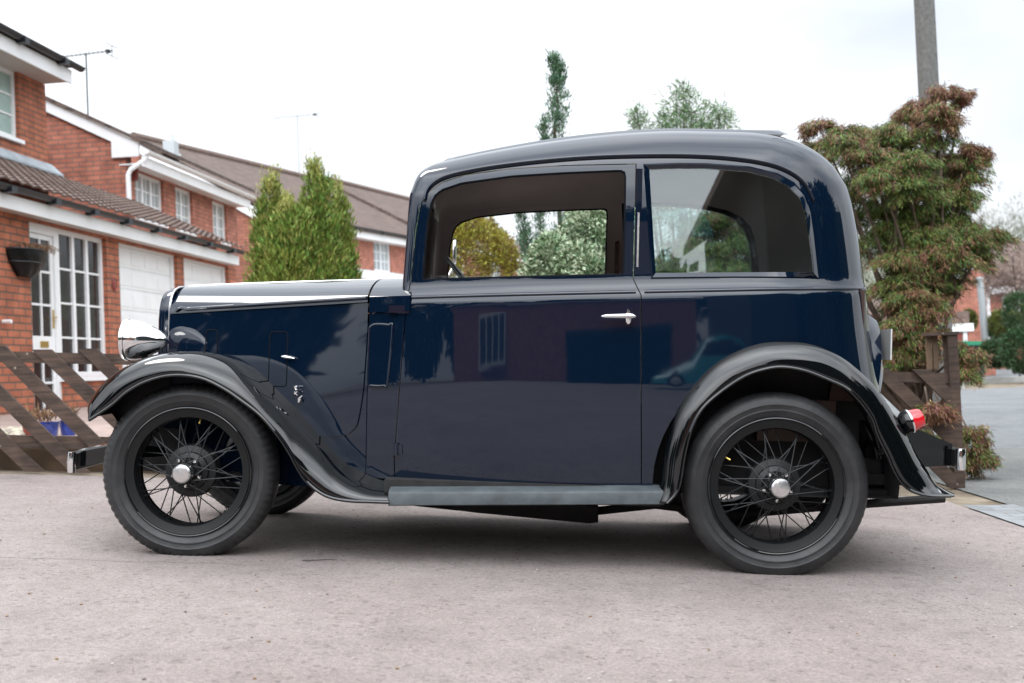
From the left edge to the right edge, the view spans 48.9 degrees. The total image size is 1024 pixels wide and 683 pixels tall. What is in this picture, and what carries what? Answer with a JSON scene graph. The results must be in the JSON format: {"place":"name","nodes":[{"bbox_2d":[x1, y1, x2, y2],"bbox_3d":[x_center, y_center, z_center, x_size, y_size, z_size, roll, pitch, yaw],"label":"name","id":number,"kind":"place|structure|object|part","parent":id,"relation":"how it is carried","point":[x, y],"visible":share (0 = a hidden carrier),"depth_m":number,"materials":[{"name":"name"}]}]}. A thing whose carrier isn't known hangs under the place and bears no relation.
{"place":"outdoors","nodes":[
{"label":"outdoors","id":0,"kind":"place"},
{"bbox_2d":[0,407,113,436],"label":"garden path","id":1,"kind":"structure","parent":0,"point":[99,426],"depth_m":10.20,"materials":[{"name":"grey concrete"}]},
{"bbox_2d":[0,426,24,434],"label":"pebbles","id":2,"kind":"object","parent":1,"relation":"on","point":[10,430],"visible":0.25,"depth_m":8.85,"materials":[{"name":"beige gravel"}]},
{"bbox_2d":[22,404,50,434],"bbox_3d":[-3.675,0.600,8.712,0.199,0.289,0.258,-3,-2,37],"label":"plant pot","id":3,"kind":"object","parent":1,"relation":"on","point":[25,431],"visible":0.2,"depth_m":8.70,"materials":[{"name":"red"}]},
{"bbox_2d":[31,407,60,435],"bbox_3d":[-3.508,0.615,8.495,0.209,0.267,0.201,-2,-1,0],"label":"plant pot","id":4,"kind":"object","parent":1,"relation":"on","point":[51,427],"visible":0.7,"depth_m":8.46,"materials":[{"name":"blue ceramic"}]},
{"bbox_2d":[59,402,81,435],"bbox_3d":[-3.506,0.610,8.896,0.201,0.282,0.213,-2,-1,0],"label":"plant pot","id":5,"kind":"object","parent":1,"relation":"on","point":[65,430],"visible":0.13,"depth_m":8.85,"materials":[{"name":"blue ceramic"}]},
{"bbox_2d":[0,474,1023,682],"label":"driveway","id":6,"kind":"structure","parent":0,"point":[457,616],"depth_m":3.38,"materials":[{"name":"grey concrete"}]},
{"bbox_2d":[0,481,1023,681],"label":"grit","id":7,"kind":"object","parent":6,"relation":"on","point":[495,587],"visible":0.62,"depth_m":3.35,"materials":[{"name":"grey gravel"}]},
{"bbox_2d":[67,128,965,574],"bbox_3d":[0.031,-0.020,4.511,3.307,1.618,1.363,1,0,1],"label":"vintage car","id":8,"kind":"object","parent":6,"relation":"on","point":[425,380],"visible":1,"depth_m":3.96,"materials":[{"name":"blue paint"}]},
{"bbox_3d":[0.007,-0.048,3.940,0.899,1.131,0.126,-3,-1,4],"label":"door","id":9,"kind":"part","parent":8,"relation":"part of","materials":[{"name":"blue paint"}]},
{"bbox_3d":[0.035,-0.038,5.042,0.898,1.129,0.104,-2,-1,-1],"label":"door","id":10,"kind":"part","parent":8,"relation":"part of","materials":[{"name":"blue paint"}]},
{"bbox_3d":[0.797,-0.408,5.033,0.627,0.414,0.054,1,0,1],"label":"quarter window","id":11,"kind":"part","parent":8,"relation":"part of","materials":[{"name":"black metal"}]},
{"bbox_3d":[0.770,-0.422,3.946,0.600,0.431,0.048,-2,-1,1],"label":"quarter window","id":12,"kind":"part","parent":8,"relation":"part of","materials":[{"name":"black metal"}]},
{"bbox_2d":[0,382,1023,527],"bbox_3d":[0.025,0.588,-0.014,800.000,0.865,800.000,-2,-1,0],"label":"ground","id":13,"kind":"structure","parent":0,"point":[961,498],"depth_m":6.41,"materials":[{"name":"concrete"}]},
{"bbox_2d":[0,448,158,472],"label":"garden edging","id":14,"kind":"object","parent":13,"relation":"on","point":[45,459],"depth_m":6.53,"materials":[{"name":"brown wood"}]},
{"bbox_2d":[0,22,198,414],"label":"brick house","id":15,"kind":"structure","parent":13,"relation":"on","point":[67,299],"depth_m":13.19,"materials":[{"name":"brick"}]},
{"bbox_2d":[2,319,12,323],"bbox_3d":[-4.983,-0.198,11.119,0.091,0.040,0.040,-3,-1,6],"label":"overflow pipe","id":16,"kind":"object","parent":15,"relation":"attached to","point":[7,321],"visible":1,"depth_m":11.10,"materials":[{"name":"white plastic"}]},
{"bbox_2d":[0,66,24,144],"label":"window","id":17,"kind":"structure","parent":15,"relation":"in","point":[7,92],"depth_m":14.44,"materials":[{"name":"white plastic"}]},
{"bbox_2d":[5,241,59,277],"bbox_3d":[-4.932,-0.841,11.562,0.402,0.361,0.743,-3,-1,6],"label":"wall planter","id":18,"kind":"object","parent":15,"relation":"attached to","point":[26,261],"visible":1,"depth_m":11.39,"materials":[{"name":"black plastic"}]},
{"bbox_2d":[29,222,61,409],"bbox_3d":[-4.995,-0.202,11.981,0.113,2.090,0.630,-3,-1,6],"label":"front door","id":19,"kind":"structure","parent":15,"relation":"in","point":[44,286],"depth_m":12.10,"materials":[{"name":"white plastic"}]},
{"bbox_2d":[112,277,116,290],"bbox_3d":[-4.768,-0.690,13.516,0.020,0.180,0.116,-3,-1,6],"label":"number plaque","id":20,"kind":"object","parent":15,"relation":"attached to","point":[114,284],"visible":1,"depth_m":13.50,"materials":[{"name":"red"}]},
{"bbox_2d":[119,243,174,367],"bbox_3d":[-4.740,-0.124,14.543,0.100,2.138,1.740,-3,-1,6],"label":"garage door","id":21,"kind":"structure","parent":15,"relation":"in","point":[146,275],"depth_m":14.54,"materials":[{"name":"white paint"}]},
{"bbox_2d":[46,96,255,286],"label":"brick house","id":22,"kind":"structure","parent":13,"relation":"on","point":[84,149],"depth_m":17.68,"materials":[{"name":"red brick"}]},
{"bbox_2d":[63,42,117,114],"bbox_3d":[-7.489,-4.455,19.796,1.124,1.398,0.360,-3,-1,14],"label":"tv aerial","id":23,"kind":"object","parent":22,"relation":"attached to","point":[107,51],"visible":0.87,"depth_m":19.78,"materials":[{"name":"grey metal"}]},
{"bbox_2d":[132,168,138,180],"bbox_3d":[-5.956,-2.657,17.811,0.070,0.220,0.100,-3,-1,6],"label":"alarm box","id":24,"kind":"object","parent":22,"relation":"attached to","point":[135,176],"visible":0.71,"depth_m":17.77,"materials":[{"name":"red"}]},
{"bbox_2d":[135,173,168,227],"bbox_3d":[-5.948,-2.312,18.408,0.170,0.800,1.160,-3,-1,6],"label":"window","id":25,"kind":"structure","parent":22,"relation":"in","point":[147,189],"depth_m":18.53,"materials":[{"name":"white plastic"}]},
{"bbox_2d":[163,134,180,162],"bbox_3d":[-5.953,-3.384,19.819,0.200,0.490,0.440,-3,-1,6],"label":"roof flue","id":26,"kind":"object","parent":22,"relation":"on","point":[171,145],"visible":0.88,"depth_m":19.61,"materials":[{"name":"grey metal"}]},
{"bbox_2d":[175,187,196,236],"bbox_3d":[-5.790,-2.285,19.799,0.170,0.800,0.820,-3,-1,6],"label":"window","id":27,"kind":"structure","parent":22,"relation":"in","point":[182,196],"depth_m":19.91,"materials":[{"name":"white plastic"}]},
{"bbox_2d":[183,258,224,286],"bbox_3d":[-4.521,-0.086,16.470,0.100,2.138,1.700,-3,-1,6],"label":"garage door","id":28,"kind":"structure","parent":22,"relation":"in","point":[195,272],"depth_m":16.50,"materials":[{"name":"white paint"}]},
{"bbox_2d":[212,201,230,245],"bbox_3d":[-5.600,-2.251,21.477,0.170,0.800,0.800,-3,-1,6],"label":"window","id":29,"kind":"structure","parent":22,"relation":"in","point":[218,209],"depth_m":21.62,"materials":[{"name":"white plastic"}]},
{"bbox_2d":[238,163,295,282],"bbox_3d":[-2.214,-0.383,10.459,0.825,2.578,0.791,-3,-2,27],"label":"golden conifer","id":30,"kind":"object","parent":13,"relation":"on","point":[264,208],"visible":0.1,"depth_m":10.38,"materials":[{"name":"green plant"}]},
{"bbox_2d":[130,132,406,313],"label":"brick house","id":31,"kind":"structure","parent":13,"relation":"on","point":[382,254],"depth_m":30.16,"materials":[{"name":"brown tile"}]},
{"bbox_2d":[274,110,318,172],"bbox_3d":[-6.493,-5.813,34.099,1.454,2.228,0.360,-3,-1,12],"label":"tv aerial","id":32,"kind":"object","parent":31,"relation":"attached to","point":[314,114],"visible":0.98,"depth_m":34.08,"materials":[{"name":"grey metal"}]},
{"bbox_2d":[373,242,390,272],"bbox_3d":[-3.602,-2.315,31.082,0.170,0.890,1.010,-3,-2,24],"label":"window","id":33,"kind":"structure","parent":31,"relation":"in","point":[381,258],"depth_m":31.18,"materials":[{"name":"white plastic"}]},
{"bbox_2d":[253,185,329,281],"bbox_3d":[-1.934,-0.244,10.015,0.872,2.303,0.826,-3,-2,27],"label":"golden conifer","id":34,"kind":"object","parent":13,"relation":"on","point":[285,257],"visible":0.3,"depth_m":9.91,"materials":[{"name":"green plant"}]},
{"bbox_2d":[294,148,353,280],"bbox_3d":[-1.821,-0.432,10.214,0.834,2.694,0.731,-2,-1,0],"label":"golden conifer","id":35,"kind":"object","parent":13,"relation":"on","point":[318,197],"visible":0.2,"depth_m":10.14,"materials":[{"name":"green plant"}]},
{"bbox_2d":[326,171,363,279],"bbox_3d":[-1.585,-0.339,10.503,0.506,2.525,0.527,-2,-1,0],"label":"golden conifer","id":36,"kind":"object","parent":13,"relation":"on","point":[348,236],"visible":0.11,"depth_m":10.47,"materials":[{"name":"green plant"}]},
{"bbox_2d":[325,176,528,277],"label":"brick house","id":37,"kind":"structure","parent":13,"relation":"on","point":[394,205],"depth_m":36.27,"materials":[{"name":"brown tile"}]},
{"bbox_2d":[0,331,964,489],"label":"slatted fence","id":38,"kind":"object","parent":13,"relation":"on","point":[945,386],"visible":0.28,"depth_m":6.38,"materials":[{"name":"brown wood"}]},
{"bbox_2d":[449,216,522,277],"bbox_3d":[-0.418,-0.244,11.513,1.172,2.309,1.184,-2,-1,0],"label":"clipped conifer","id":39,"kind":"object","parent":13,"relation":"on","point":[488,232],"visible":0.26,"depth_m":11.25,"materials":[{"name":"yellow plant"}]},
{"bbox_2d":[513,48,584,272],"bbox_3d":[0.377,-1.275,10.600,0.793,3.002,0.365,-2,-1,0],"label":"upright conifer","id":40,"kind":"object","parent":13,"relation":"on","point":[557,65],"visible":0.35,"depth_m":10.58,"materials":[{"name":"green plant"}]},
{"bbox_2d":[516,210,637,288],"bbox_3d":[0.663,-0.208,9.006,1.104,2.152,0.925,-2,-2,-24],"label":"variegated shrub","id":41,"kind":"object","parent":13,"relation":"on","point":[576,248],"visible":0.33,"depth_m":8.89,"materials":[{"name":"green plant"}]},
{"bbox_2d":[623,76,742,266],"bbox_3d":[1.813,-0.959,11.970,1.521,3.758,1.252,-2,-1,0],"label":"tree","id":42,"kind":"object","parent":13,"relation":"on","point":[684,218],"visible":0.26,"depth_m":11.95,"materials":[{"name":"green plant"}]},
{"bbox_2d":[634,81,1023,479],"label":"japanese maple","id":43,"kind":"object","parent":13,"relation":"on","point":[924,249],"visible":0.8,"depth_m":7.75,"materials":[{"name":"green plant"}]},
{"bbox_2d":[914,0,952,423],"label":"lamp column","id":44,"kind":"structure","parent":13,"relation":"on","point":[926,44],"depth_m":11.20,"materials":[{"name":"metal"}]},
{"bbox_2d":[868,240,1023,368],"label":"brick house","id":45,"kind":"structure","parent":13,"relation":"on","point":[968,301],"depth_m":34.25,"materials":[{"name":"red brick"}]},
{"bbox_2d":[925,448,1023,506],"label":"apron","id":46,"kind":"object","parent":13,"relation":"on","point":[1005,485],"visible":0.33,"depth_m":6.91,"materials":[{"name":"grey concrete"}]},
{"bbox_2d":[960,376,1023,388],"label":"kerb","id":47,"kind":"structure","parent":13,"relation":"on","point":[1005,379],"depth_m":23.50,"materials":[{"name":"concrete"}]},
{"bbox_2d":[963,504,1023,525],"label":"setts strip","id":48,"kind":"object","parent":13,"relation":"on","point":[1013,513],"visible":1,"depth_m":5.64,"materials":[{"name":"grey stone"}]},
{"bbox_2d":[977,336,1011,369],"bbox_3d":[10.057,0.234,23.499,0.770,0.750,0.787,-2,-1,0],"label":"garden bush","id":49,"kind":"object","parent":13,"relation":"on","point":[988,345],"visible":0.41,"depth_m":23.37,"materials":[{"name":"green plant"}]},
{"bbox_2d":[995,322,1023,376],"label":"garden bush","id":50,"kind":"object","parent":13,"relation":"on","point":[1007,357],"visible":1,"depth_m":22.40,"materials":[{"name":"green plant"}]},
{"bbox_2d":[0,0,1023,263],"label":"sky","id":51,"kind":"structure","parent":0,"point":[399,89],"materials":[{"name":"white"}]},
{"bbox_2d":[750,254,987,294],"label":"hill","id":52,"kind":"structure","parent":0,"point":[881,274],"depth_m":114.15,"materials":[{"name":"brown plant"}]},
{"bbox_2d":[655,180,1023,288],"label":"wood","id":53,"kind":"object","parent":52,"relation":"on","point":[1018,231],"visible":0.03,"depth_m":127.91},
{"bbox_2d":[880,387,1023,449],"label":"road","id":54,"kind":"structure","parent":0,"point":[1000,411],"depth_m":12.77,"materials":[{"name":"grey asphalt"}]},
{"bbox_2d":[981,369,1023,377],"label":"pavement","id":55,"kind":"structure","parent":0,"point":[1004,373],"depth_m":26.67,"materials":[{"name":"grey concrete"}]},
{"bbox_2d":[882,311,973,370],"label":"garage","id":56,"kind":"structure","parent":55,"relation":"on","point":[964,330],"depth_m":25.97,"materials":[{"name":"white brick"}]},
{"bbox_2d":[958,333,962,340],"bbox_3d":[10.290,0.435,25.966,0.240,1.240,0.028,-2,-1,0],"label":"garage door","id":57,"kind":"structure","parent":56,"relation":"in","point":[960,336],"depth_m":25.97,"materials":[{"name":"red"}]},
{"bbox_2d":[963,307,979,332],"bbox_3d":[12.577,-0.590,30.994,0.613,0.724,0.591,-2,-1,0],"label":"garden bush","id":58,"kind":"object","parent":55,"relation":"on","point":[973,316],"visible":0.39,"depth_m":30.84,"materials":[{"name":"green plant"}]},
{"bbox_2d":[958,341,984,375],"bbox_3d":[10.126,0.512,24.981,0.600,1.050,0.550,-2,-1,0],"label":"wheelie bin","id":59,"kind":"object","parent":55,"relation":"on","point":[973,344],"visible":0.21,"depth_m":24.72,"materials":[{"name":"green plastic"}]},
{"bbox_2d":[976,277,987,340],"bbox_3d":[11.304,-0.257,27.007,0.261,2.592,0.200,-2,-1,0],"label":"street post","id":60,"kind":"object","parent":55,"relation":"on","point":[982,314],"visible":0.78,"depth_m":26.96,"materials":[{"name":"grey metal"}]},
{"bbox_2d":[985,349,995,375],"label":"garden wall","id":61,"kind":"structure","parent":55,"relation":"on","point":[992,372],"depth_m":25.99,"materials":[{"name":"red brick"}]},
{"bbox_2d":[961,244,1023,343],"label":"bare tree","id":62,"kind":"object","parent":55,"relation":"on","point":[1016,277],"visible":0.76,"depth_m":30.16,"materials":[{"name":"grey plant"}]},
{"bbox_2d":[988,323,1002,339],"bbox_3d":[12.064,-0.252,27.975,0.558,0.556,0.596,-2,-1,0],"label":"garden bush","id":63,"kind":"object","parent":55,"relation":"on","point":[990,334],"visible":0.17,"depth_m":27.93,"materials":[{"name":"green plant"}]},
{"bbox_2d":[987,306,1019,336],"bbox_3d":[11.797,-0.471,27.021,0.846,0.791,0.901,-2,-1,0],"label":"garden bush","id":64,"kind":"object","parent":55,"relation":"on","point":[994,319],"visible":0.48,"depth_m":26.88,"materials":[{"name":"green plant"}]},
{"bbox_2d":[997,289,1023,330],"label":"garden bush","id":65,"kind":"object","parent":55,"relation":"on","point":[1007,302],"visible":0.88,"depth_m":25.93,"materials":[{"name":"green plant"}]}
]}

